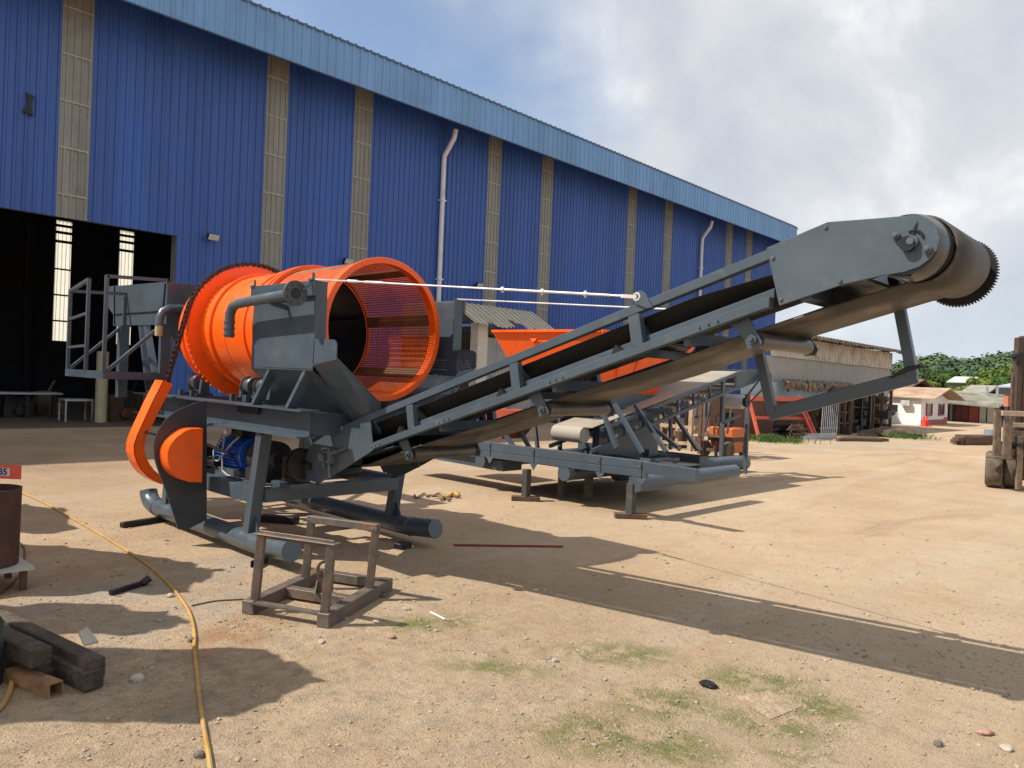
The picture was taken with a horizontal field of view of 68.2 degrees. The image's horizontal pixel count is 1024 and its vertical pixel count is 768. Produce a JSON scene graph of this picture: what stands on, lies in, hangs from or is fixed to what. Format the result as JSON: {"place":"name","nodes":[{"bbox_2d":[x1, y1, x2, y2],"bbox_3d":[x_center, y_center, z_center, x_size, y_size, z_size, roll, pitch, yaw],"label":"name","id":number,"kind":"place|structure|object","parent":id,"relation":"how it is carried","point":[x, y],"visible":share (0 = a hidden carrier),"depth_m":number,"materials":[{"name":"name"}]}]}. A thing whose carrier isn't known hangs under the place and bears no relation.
{"place":"outdoors","nodes":[
{"label":"outdoors","id":0,"kind":"place"},
{"bbox_2d":[31,380,64,414],"bbox_3d":[-13.742,0.407,22.375,0.850,1.029,0.781,3,1,44],"label":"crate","id":1,"kind":"object","parent":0,"point":[41,404],"visible":0.74,"depth_m":22.19,"materials":[{"name":"brown wood"}]},
{"bbox_2d":[0,396,164,428],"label":"warehouse floor","id":2,"kind":"structure","parent":0,"point":[75,415],"depth_m":20.31,"materials":[{"name":"grey concrete"}]},
{"bbox_2d":[0,380,33,416],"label":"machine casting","id":3,"kind":"object","parent":2,"relation":"on","point":[11,405],"visible":0.95,"depth_m":20.89,"materials":[{"name":"black metal"}]},
{"bbox_2d":[0,391,62,417],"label":"steel workbench","id":4,"kind":"object","parent":2,"relation":"on","point":[27,404],"visible":1,"depth_m":20.85,"materials":[{"name":"grey metal"}]},
{"bbox_2d":[58,398,93,421],"bbox_3d":[-11.777,0.698,20.427,0.600,0.600,0.700,3,1,44],"label":"steel table","id":5,"kind":"object","parent":2,"relation":"on","point":[85,400],"visible":1,"depth_m":20.37,"materials":[{"name":"grey metal"}]},
{"bbox_2d":[94,351,108,422],"bbox_3d":[-11.016,0.079,20.323,0.300,1.900,0.300,3,1,44],"label":"concrete post","id":6,"kind":"object","parent":2,"relation":"on","point":[101,398],"visible":0.9,"depth_m":20.20,"materials":[{"name":"beige concrete"}]},
{"bbox_2d":[107,395,136,419],"bbox_3d":[-11.195,0.514,21.568,0.850,1.029,0.781,3,1,44],"label":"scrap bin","id":7,"kind":"object","parent":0,"point":[116,410],"visible":0.83,"depth_m":21.37,"materials":[{"name":"metal"}]},
{"bbox_2d":[123,382,137,406],"bbox_3d":[-12.489,0.442,24.841,0.850,1.029,0.781,3,1,44],"label":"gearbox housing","id":8,"kind":"object","parent":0,"point":[127,402],"visible":0.22,"depth_m":24.70,"materials":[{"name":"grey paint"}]},
{"bbox_2d":[129,394,160,417],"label":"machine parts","id":9,"kind":"object","parent":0,"point":[137,401],"visible":0.16,"depth_m":22.68,"materials":[{"name":"metal"}]},
{"bbox_2d":[0,418,1023,767],"bbox_3d":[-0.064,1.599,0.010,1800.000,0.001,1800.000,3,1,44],"label":"ground","id":10,"kind":"structure","parent":0,"point":[806,486],"depth_m":5.10,"materials":[{"name":"beige gravel"}]},
{"bbox_2d":[0,616,4,684],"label":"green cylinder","id":11,"kind":"object","parent":10,"relation":"on","point":[2,622],"visible":1,"depth_m":3.71,"materials":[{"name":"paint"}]},
{"bbox_2d":[0,680,13,710],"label":"short hose","id":12,"kind":"object","parent":10,"relation":"on","point":[3,703],"visible":0.98,"depth_m":3.55,"materials":[{"name":"yellow rubber"}]},
{"bbox_2d":[0,542,24,593],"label":"brown cable","id":13,"kind":"object","parent":10,"relation":"on","point":[14,581],"visible":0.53,"depth_m":5.46,"materials":[{"name":"brown rubber"}]},
{"bbox_2d":[0,484,34,590],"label":"rusty drum","id":14,"kind":"object","parent":10,"relation":"on","point":[11,560],"visible":1,"depth_m":5.23,"materials":[{"name":"metal"}]},
{"bbox_2d":[0,465,21,478],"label":"number tag","id":15,"kind":"object","parent":14,"relation":"on","point":[10,471],"visible":1,"depth_m":5.25,"materials":[{"name":"red plastic"}]},
{"bbox_2d":[3,656,55,676],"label":"dark beam","id":16,"kind":"structure","parent":10,"relation":"on","point":[49,669],"depth_m":3.81,"materials":[{"name":"brown wood"}]},
{"bbox_2d":[3,625,51,668],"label":"dark beam","id":17,"kind":"structure","parent":16,"relation":"on","point":[25,650],"depth_m":3.73,"materials":[{"name":"brown wood"}]},
{"bbox_2d":[0,608,105,674],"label":"dark beam","id":18,"kind":"structure","parent":16,"relation":"on","point":[76,653],"depth_m":3.89,"materials":[{"name":"brown wood"}]},
{"bbox_2d":[5,665,62,698],"bbox_3d":[-2.332,1.449,3.688,0.357,0.068,0.068,2,0,27],"label":"square tube","id":19,"kind":"object","parent":10,"relation":"on","point":[41,684],"visible":1,"depth_m":3.65,"materials":[{"name":"brown metal"}]},
{"bbox_2d":[50,653,103,691],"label":"dark beam","id":20,"kind":"structure","parent":10,"relation":"on","point":[78,677],"depth_m":3.71,"materials":[{"name":"brown wood"}]},
{"bbox_2d":[78,627,97,645],"bbox_3d":[-2.238,1.331,3.975,0.210,0.040,0.080,3,1,44],"label":"pale board chip","id":21,"kind":"object","parent":10,"relation":"on","point":[87,636],"visible":1,"depth_m":3.96,"materials":[{"name":"grey wood"}]},
{"bbox_2d":[22,492,212,767],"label":"air hose","id":22,"kind":"object","parent":10,"relation":"on","point":[200,707],"visible":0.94,"depth_m":4.46,"materials":[{"name":"yellow rubber"}]},
{"bbox_2d":[109,575,151,594],"bbox_3d":[-2.709,1.423,5.369,0.069,0.078,0.339,2,0,26],"label":"black bar","id":23,"kind":"object","parent":10,"relation":"on","point":[146,580],"visible":1,"depth_m":5.37,"materials":[{"name":"metal"}]},
{"bbox_2d":[130,673,144,682],"bbox_3d":[-1.895,1.490,3.826,0.064,0.053,0.066,3,1,44],"label":"rock","id":24,"kind":"object","parent":10,"relation":"on","point":[137,678],"visible":1,"depth_m":3.81,"materials":[{"name":"grey stone"}]},
{"bbox_2d":[120,516,168,527],"bbox_3d":[-3.662,1.378,7.607,0.070,0.050,0.552,3,0,30],"label":"steel packer","id":25,"kind":"object","parent":10,"relation":"on","point":[138,522],"visible":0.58,"depth_m":7.52,"materials":[{"name":"black metal"}]},
{"bbox_2d":[166,593,173,597],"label":"rock","id":26,"kind":"object","parent":10,"relation":"on","point":[169,595],"visible":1,"depth_m":5.22,"materials":[{"name":"beige stone"}]},
{"bbox_2d":[187,637,196,642],"bbox_3d":[-1.862,1.489,4.404,0.050,0.034,0.048,2,0,19],"label":"rock","id":27,"kind":"object","parent":10,"relation":"on","point":[190,640],"visible":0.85,"depth_m":4.39,"materials":[{"name":"grey stone"}]},
{"bbox_2d":[193,750,204,758],"bbox_3d":[-1.284,1.523,3.108,0.050,0.037,0.046,2,0,1],"label":"rock","id":28,"kind":"object","parent":10,"relation":"on","point":[198,754],"visible":1,"depth_m":3.09,"materials":[{"name":"grey stone"}]},
{"bbox_2d":[192,599,243,605],"bbox_3d":[-2.005,1.482,5.157,0.340,0.009,0.052,2,0,-33],"label":"rust wire","id":29,"kind":"object","parent":10,"relation":"on","point":[216,600],"visible":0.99,"depth_m":5.17,"materials":[{"name":"metal"}]},
{"bbox_2d":[250,558,267,567],"bbox_3d":[-2.062,1.451,6.179,0.066,0.051,0.189,2,0,5],"label":"steel tube offcut","id":30,"kind":"object","parent":10,"relation":"on","point":[265,561],"visible":0.27,"depth_m":6.16,"materials":[{"name":"black metal"}]},
{"bbox_2d":[260,514,299,523],"bbox_3d":[-2.429,1.415,7.925,0.388,0.070,0.100,2,0,8],"label":"steel packer","id":31,"kind":"object","parent":10,"relation":"on","point":[272,518],"visible":0.92,"depth_m":7.88,"materials":[{"name":"black metal"}]},
{"bbox_2d":[242,515,392,628],"bbox_3d":[-1.304,1.244,5.275,0.682,0.542,0.991,2,0,16],"label":"steel test stand","id":32,"kind":"object","parent":10,"relation":"on","point":[342,606],"visible":1,"depth_m":5.16,"materials":[{"name":"metal"}]},
{"bbox_2d":[380,593,388,597],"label":"rock","id":33,"kind":"object","parent":10,"relation":"on","point":[383,595],"visible":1,"depth_m":5.42,"materials":[{"name":"grey stone"}]},
{"bbox_2d":[387,633,395,638],"bbox_3d":[-0.735,1.534,4.603,0.072,0.028,0.047,3,1,44],"label":"rock","id":34,"kind":"object","parent":10,"relation":"on","point":[391,636],"visible":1,"depth_m":4.58,"materials":[{"name":"stone"}]},
{"bbox_2d":[0,0,797,425],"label":"warehouse","id":35,"kind":"structure","parent":10,"relation":"on","point":[156,138],"depth_m":23.53,"materials":[{"name":"blue metal"}]},
{"bbox_2d":[23,92,34,115],"bbox_3d":[-10.928,-6.327,17.113,0.060,0.480,0.220,3,1,44],"label":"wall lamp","id":36,"kind":"object","parent":35,"relation":"attached to","point":[28,107],"visible":1,"depth_m":17.09,"materials":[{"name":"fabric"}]},
{"bbox_2d":[52,220,72,340],"bbox_3d":[-20.058,-4.598,33.764,0.090,5.350,0.675,3,1,44],"label":"back window","id":37,"kind":"structure","parent":35,"relation":"in","point":[64,234],"depth_m":33.77,"materials":[{"name":"white glass"}]},
{"bbox_2d":[116,230,134,344],"bbox_3d":[-18.226,-4.536,35.678,0.090,5.350,0.675,3,1,44],"label":"back window","id":38,"kind":"structure","parent":35,"relation":"in","point":[126,248],"depth_m":35.68,"materials":[{"name":"white glass"}]},
{"bbox_2d":[206,233,220,240],"bbox_3d":[-7.978,-3.900,20.120,0.342,0.165,0.320,3,1,44],"label":"floodlight","id":39,"kind":"object","parent":35,"relation":"attached to","point":[210,237],"visible":1,"depth_m":20.03,"materials":[{"name":"black metal"}]},
{"bbox_2d":[342,258,353,263],"bbox_3d":[-5.055,-3.758,23.177,0.342,0.165,0.320,3,1,44],"label":"floodlight","id":40,"kind":"object","parent":35,"relation":"attached to","point":[347,261],"visible":0.94,"depth_m":23.07,"materials":[{"name":"black metal"}]},
{"bbox_2d":[474,282,483,286],"bbox_3d":[-1.218,-3.547,27.191,0.342,0.165,0.320,3,1,44],"label":"floodlight","id":41,"kind":"object","parent":35,"relation":"attached to","point":[478,284],"visible":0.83,"depth_m":27.09,"materials":[{"name":"black metal"}]},
{"bbox_2d":[394,541,411,549],"bbox_3d":[-1.006,1.489,6.982,0.100,0.050,0.138,3,0,35],"label":"steel packer","id":42,"kind":"object","parent":10,"relation":"on","point":[402,545],"visible":1,"depth_m":6.94,"materials":[{"name":"black metal"}]},
{"bbox_2d":[414,492,459,500],"bbox_3d":[-1.009,1.472,10.016,0.573,0.034,0.648,2,0,9],"label":"brown rope","id":43,"kind":"object","parent":10,"relation":"on","point":[439,497],"visible":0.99,"depth_m":9.93,"materials":[{"name":"brown fabric"}]},
{"bbox_2d":[446,491,458,496],"bbox_3d":[-0.787,1.466,10.100,0.130,0.028,0.312,2,0,-20],"label":"yellow strap","id":44,"kind":"object","parent":43,"relation":"on","point":[454,492],"visible":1,"depth_m":10.09,"materials":[{"name":"yellow fabric"}]},
{"bbox_2d":[455,302,552,408],"bbox_3d":[-0.553,-0.661,26.474,2.444,4.140,4.052,3,1,44],"label":"guard hut","id":45,"kind":"object","parent":10,"relation":"on","point":[482,343],"visible":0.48,"depth_m":25.53,"materials":[{"name":"metal"}]},
{"bbox_2d":[454,544,562,546],"bbox_3d":[-0.030,1.542,7.222,1.053,0.020,0.020,2,0,-7],"label":"red rod","id":46,"kind":"object","parent":10,"relation":"on","point":[501,545],"visible":1,"depth_m":7.21,"materials":[{"name":"red metal"}]},
{"bbox_2d":[511,469,539,501],"bbox_3d":[0.188,1.334,10.009,0.380,0.418,0.122,2,0,0],"label":"support post","id":47,"kind":"object","parent":10,"relation":"on","point":[526,487],"visible":1,"depth_m":9.96,"materials":[{"name":"metal"}]},
{"bbox_2d":[65,214,999,561],"bbox_3d":[-1.520,0.115,6.530,9.482,2.682,2.131,3,1,44],"label":"trommel washing plant","id":48,"kind":"object","parent":10,"relation":"on","point":[269,350],"visible":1,"depth_m":6.06,"materials":[{"name":"grey metal"}]},
{"bbox_2d":[557,477,566,495],"bbox_3d":[0.681,1.358,10.268,0.090,0.310,0.090,3,1,44],"label":"support post","id":49,"kind":"object","parent":10,"relation":"on","point":[562,488],"visible":0.58,"depth_m":10.24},
{"bbox_2d":[584,477,593,498],"bbox_3d":[1.021,1.373,10.085,0.090,0.310,0.090,3,1,44],"label":"support post","id":50,"kind":"object","parent":10,"relation":"on","point":[588,488],"visible":0.76,"depth_m":10.05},
{"bbox_2d":[477,329,771,480],"bbox_3d":[1.986,0.401,12.985,3.534,2.352,6.074,3,1,44],"label":"hopper feeder","id":51,"kind":"object","parent":10,"relation":"on","point":[629,429],"visible":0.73,"depth_m":11.69,"materials":[{"name":"orange paint"}]},
{"bbox_2d":[614,483,646,519],"bbox_3d":[1.419,1.390,9.012,0.380,0.418,0.122,2,0,0],"label":"support post","id":52,"kind":"object","parent":10,"relation":"on","point":[630,512],"visible":1,"depth_m":8.96,"materials":[{"name":"metal"}]},
{"bbox_2d":[434,441,740,491],"bbox_3d":[0.971,1.069,11.094,5.330,0.400,2.540,3,1,44],"label":"chassis frame","id":53,"kind":"object","parent":52,"relation":"on","point":[573,464],"visible":0.84,"depth_m":9.82,"materials":[{"name":"grey paint"}]},
{"bbox_2d":[378,603,903,767],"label":"moss tufts","id":54,"kind":"object","parent":10,"relation":"on","point":[769,685],"visible":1,"depth_m":3.72,"materials":[{"name":"green plant"}]},
{"bbox_2d":[658,394,708,450],"bbox_3d":[4.331,0.610,20.050,1.430,2.503,3.608,2,0,-23],"label":"timber rod rack","id":55,"kind":"object","parent":10,"relation":"on","point":[679,438],"visible":0.2,"depth_m":19.41,"materials":[{"name":"wood"}]},
{"bbox_2d":[699,679,718,688],"bbox_3d":[1.049,1.607,4.048,0.071,0.037,0.098,2,0,-30],"label":"rock","id":56,"kind":"object","parent":10,"relation":"on","point":[706,683],"visible":1,"depth_m":4.03,"materials":[{"name":"black stone"}]},
{"bbox_2d":[697,394,745,457],"bbox_3d":[4.687,0.943,17.276,0.730,1.472,1.837,3,1,44],"label":"orange forklift","id":57,"kind":"object","parent":10,"relation":"on","point":[733,440],"visible":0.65,"depth_m":17.28,"materials":[{"name":"metal"}]},
{"bbox_2d":[735,691,802,718],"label":"sandstone slab","id":58,"kind":"structure","parent":10,"relation":"on","point":[774,700],"depth_m":3.85,"materials":[{"name":"stone"}]},
{"bbox_2d":[750,396,816,433],"bbox_3d":[9.494,1.127,26.290,0.900,1.381,5.301,3,1,44],"label":"red pipe rack","id":59,"kind":"object","parent":10,"relation":"on","point":[805,417],"visible":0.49,"depth_m":26.74,"materials":[{"name":"red metal"}]},
{"bbox_2d":[771,421,802,436],"bbox_3d":[9.603,1.552,26.123,2.459,0.563,0.936,2,0,-28],"label":"bar pile","id":60,"kind":"object","parent":10,"relation":"on","point":[783,430],"visible":0.67,"depth_m":25.70,"materials":[{"name":"black metal"}]},
{"bbox_2d":[787,424,807,438],"bbox_3d":[9.506,1.580,25.315,0.619,0.502,1.548,2,0,25],"label":"angle iron pile","id":61,"kind":"object","parent":10,"relation":"on","point":[795,429],"visible":0.91,"depth_m":25.05,"materials":[{"name":"metal"}]},
{"bbox_2d":[706,336,901,434],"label":"storage shed","id":62,"kind":"structure","parent":10,"relation":"on","point":[844,361],"depth_m":29.93,"materials":[{"name":"metal"}]},
{"bbox_2d":[782,378,852,392],"bbox_3d":[12.092,0.108,29.526,0.452,0.512,6.797,3,1,44],"label":"tarpaulin roll","id":63,"kind":"object","parent":62,"relation":"hanging from","point":[807,385],"visible":0.81,"depth_m":28.86,"materials":[{"name":"fabric"}]},
{"bbox_2d":[801,433,836,439],"bbox_3d":[10.375,1.774,25.424,2.524,0.192,0.913,2,0,-28],"label":"pipe pile","id":64,"kind":"object","parent":10,"relation":"on","point":[826,436],"visible":0.91,"depth_m":25.05,"materials":[{"name":"grey metal"}]},
{"bbox_2d":[819,404,838,435],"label":"sheets","id":65,"kind":"object","parent":10,"relation":"on","point":[827,428],"visible":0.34,"depth_m":27.02,"materials":[{"name":"grey metal"}]},
{"bbox_2d":[813,400,852,434],"bbox_3d":[12.528,1.246,29.338,1.284,1.343,1.102,3,1,44],"label":"steel rack","id":66,"kind":"object","parent":10,"relation":"on","point":[843,429],"visible":0.68,"depth_m":29.05,"materials":[{"name":"metal"}]},
{"bbox_2d":[749,432,942,444],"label":"tall weeds","id":67,"kind":"object","parent":10,"relation":"on","point":[774,438],"visible":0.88,"depth_m":23.45,"materials":[{"name":"green plant"}]},
{"bbox_2d":[834,395,871,432],"bbox_3d":[13.908,1.157,31.030,1.318,1.610,1.600,3,1,44],"label":"steel rack","id":68,"kind":"object","parent":10,"relation":"on","point":[858,414],"visible":0.41,"depth_m":30.71,"materials":[{"name":"metal"}]},
{"bbox_2d":[836,437,888,441],"bbox_3d":[11.862,1.883,25.486,2.947,0.145,0.895,2,0,-26],"label":"plank pile","id":69,"kind":"object","parent":10,"relation":"on","point":[863,439],"visible":0.95,"depth_m":25.15,"materials":[{"name":"wood"}]},
{"bbox_2d":[854,390,895,429],"bbox_3d":[15.406,1.126,32.297,1.421,1.777,1.573,3,1,44],"label":"steel rack","id":70,"kind":"object","parent":10,"relation":"on","point":[881,414],"visible":0.45,"depth_m":31.87,"materials":[{"name":"metal"}]},
{"bbox_2d":[858,426,922,437],"bbox_3d":[14.957,1.850,29.876,1.907,0.364,4.909,3,1,44],"label":"soil mound","id":71,"kind":"object","parent":10,"relation":"on","point":[881,430],"visible":0.62,"depth_m":28.82,"materials":[{"name":"brown soil"}]},
{"bbox_2d":[907,379,934,387],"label":"distant shed","id":72,"kind":"structure","parent":10,"relation":"on","point":[924,383],"depth_m":60.26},
{"bbox_2d":[919,416,927,426],"bbox_3d":[21.499,1.954,39.509,0.360,0.520,0.360,3,1,44],"label":"traffic cone","id":73,"kind":"object","parent":10,"relation":"on","point":[923,423],"visible":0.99,"depth_m":39.44,"materials":[{"name":"orange plastic"}]},
{"bbox_2d":[887,387,965,424],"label":"white cabin","id":74,"kind":"object","parent":10,"relation":"on","point":[912,405],"visible":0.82,"depth_m":41.74,"materials":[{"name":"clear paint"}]},
{"bbox_2d":[887,404,897,412],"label":"window","id":75,"kind":"structure","parent":74,"relation":"in","point":[894,407],"depth_m":41.75,"materials":[{"name":"black glass"}]},
{"bbox_2d":[926,403,932,415],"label":"window","id":76,"kind":"structure","parent":74,"relation":"in","point":[929,407],"depth_m":41.86,"materials":[{"name":"red glass"}]},
{"bbox_2d":[938,403,944,415],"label":"window","id":77,"kind":"structure","parent":74,"relation":"in","point":[941,410],"depth_m":43.58,"materials":[{"name":"red glass"}]},
{"bbox_2d":[918,367,945,387],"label":"tree","id":78,"kind":"object","parent":10,"relation":"on","point":[926,372],"visible":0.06,"depth_m":93.89,"materials":[{"name":"green plant"}]},
{"bbox_2d":[928,381,938,387],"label":"tree","id":79,"kind":"object","parent":10,"relation":"on","point":[935,384],"visible":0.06,"depth_m":68.88,"materials":[{"name":"green plant"}]},
{"bbox_2d":[934,740,943,747],"bbox_3d":[1.954,1.648,3.470,0.038,0.031,0.045,3,1,44],"label":"rock","id":80,"kind":"object","parent":10,"relation":"on","point":[938,743],"visible":1,"depth_m":3.46,"materials":[{"name":"grey stone"}]},
{"bbox_2d":[927,370,960,387],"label":"tree","id":81,"kind":"object","parent":10,"relation":"on","point":[940,378],"visible":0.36,"depth_m":86.87,"materials":[{"name":"green plant"}]},
{"bbox_2d":[950,386,966,390],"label":"tree","id":82,"kind":"object","parent":10,"relation":"on","point":[953,387],"visible":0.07,"depth_m":72.07,"materials":[{"name":"green plant"}]},
{"bbox_2d":[946,376,979,387],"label":"distant shed","id":83,"kind":"structure","parent":10,"relation":"on","point":[957,381],"depth_m":74.96,"materials":[{"name":"white metal"}]},
{"bbox_2d":[960,373,977,376],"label":"shed","id":84,"kind":"object","parent":10,"relation":"on","point":[967,375],"visible":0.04,"depth_m":90.89,"materials":[{"name":"white metal"}]},
{"bbox_2d":[950,434,992,444],"bbox_3d":[15.920,1.949,26.182,3.025,0.411,1.001,2,0,-25],"label":"scrap pile","id":85,"kind":"object","parent":10,"relation":"on","point":[968,439],"visible":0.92,"depth_m":25.57,"materials":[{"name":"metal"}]},
{"bbox_2d":[954,377,993,390],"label":"tree","id":86,"kind":"object","parent":10,"relation":"on","point":[975,381],"visible":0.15,"depth_m":72.00,"materials":[{"name":"green plant"}]},
{"bbox_2d":[947,390,1009,423],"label":"stall row","id":87,"kind":"object","parent":10,"relation":"on","point":[972,408],"visible":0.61,"depth_m":48.91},
{"bbox_2d":[952,406,955,421],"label":"door","id":88,"kind":"structure","parent":87,"relation":"in","point":[953,412],"depth_m":49.44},
{"bbox_2d":[955,406,961,421],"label":"door","id":89,"kind":"structure","parent":87,"relation":"in","point":[958,408],"depth_m":49.25,"materials":[{"name":"red wood"}]},
{"bbox_2d":[962,406,968,421],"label":"door","id":90,"kind":"structure","parent":87,"relation":"in","point":[965,409],"depth_m":48.98,"materials":[{"name":"red wood"}]},
{"bbox_2d":[969,407,978,422],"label":"door","id":91,"kind":"structure","parent":87,"relation":"in","point":[973,411],"depth_m":48.65,"materials":[{"name":"red wood"}]},
{"bbox_2d":[979,407,985,422],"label":"door","id":92,"kind":"structure","parent":87,"relation":"in","point":[982,417],"depth_m":48.30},
{"bbox_2d":[987,408,993,423],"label":"door","id":93,"kind":"structure","parent":87,"relation":"in","point":[990,412],"depth_m":48.00,"materials":[{"name":"beige wood"}]},
{"bbox_2d":[962,385,995,393],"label":"distant shed","id":94,"kind":"structure","parent":10,"relation":"on","point":[979,388],"depth_m":57.09,"materials":[{"name":"beige metal"}]},
{"bbox_2d":[976,728,994,735],"bbox_3d":[2.255,1.659,3.607,0.084,0.032,0.052,2,0,-24],"label":"rock","id":95,"kind":"object","parent":10,"relation":"on","point":[985,732],"visible":1,"depth_m":3.59,"materials":[{"name":"stone"}]},
{"bbox_2d":[984,429,992,434],"bbox_3d":[17.747,1.911,28.058,0.440,0.450,0.433,3,1,44],"label":"blue grey drum","id":96,"kind":"object","parent":10,"relation":"on","point":[988,431],"visible":0.2,"depth_m":27.95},
{"bbox_2d":[974,367,1004,378],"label":"tree","id":97,"kind":"object","parent":10,"relation":"on","point":[988,373],"visible":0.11,"depth_m":83.44,"materials":[{"name":"green plant"}]},
{"bbox_2d":[985,383,1010,421],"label":"shed","id":98,"kind":"object","parent":10,"relation":"on","point":[1004,389],"visible":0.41,"depth_m":52.68,"materials":[{"name":"white metal"}]},
{"bbox_2d":[988,373,1012,384],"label":"tree","id":99,"kind":"object","parent":10,"relation":"on","point":[1002,379],"visible":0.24,"depth_m":69.44,"materials":[{"name":"green plant"}]},
{"bbox_2d":[984,336,1023,489],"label":"rusty forklift","id":100,"kind":"object","parent":10,"relation":"on","point":[1004,462],"visible":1,"depth_m":13.39,"materials":[{"name":"metal"}]},
{"bbox_2d":[998,365,1012,375],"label":"tree","id":101,"kind":"object","parent":10,"relation":"on","point":[1007,370],"visible":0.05,"depth_m":80.72,"materials":[{"name":"green plant"}]},
{"bbox_2d":[999,743,1013,751],"bbox_3d":[2.259,1.661,3.456,0.054,0.028,0.057,2,0,-15],"label":"rock","id":102,"kind":"object","parent":10,"relation":"on","point":[1006,747],"visible":1,"depth_m":3.44,"materials":[{"name":"beige stone"}]},
{"bbox_2d":[252,0,1023,363],"label":"sky","id":103,"kind":"structure","parent":0,"point":[806,115],"materials":[{"name":"white"}]},
{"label":"hill","id":104,"kind":"structure","parent":0,"visible":0},
{"bbox_2d":[890,350,1013,375],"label":"hill forest","id":105,"kind":"object","parent":104,"relation":"on","point":[968,366],"visible":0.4,"depth_m":133.68,"materials":[{"name":"green plant"}]}
]}

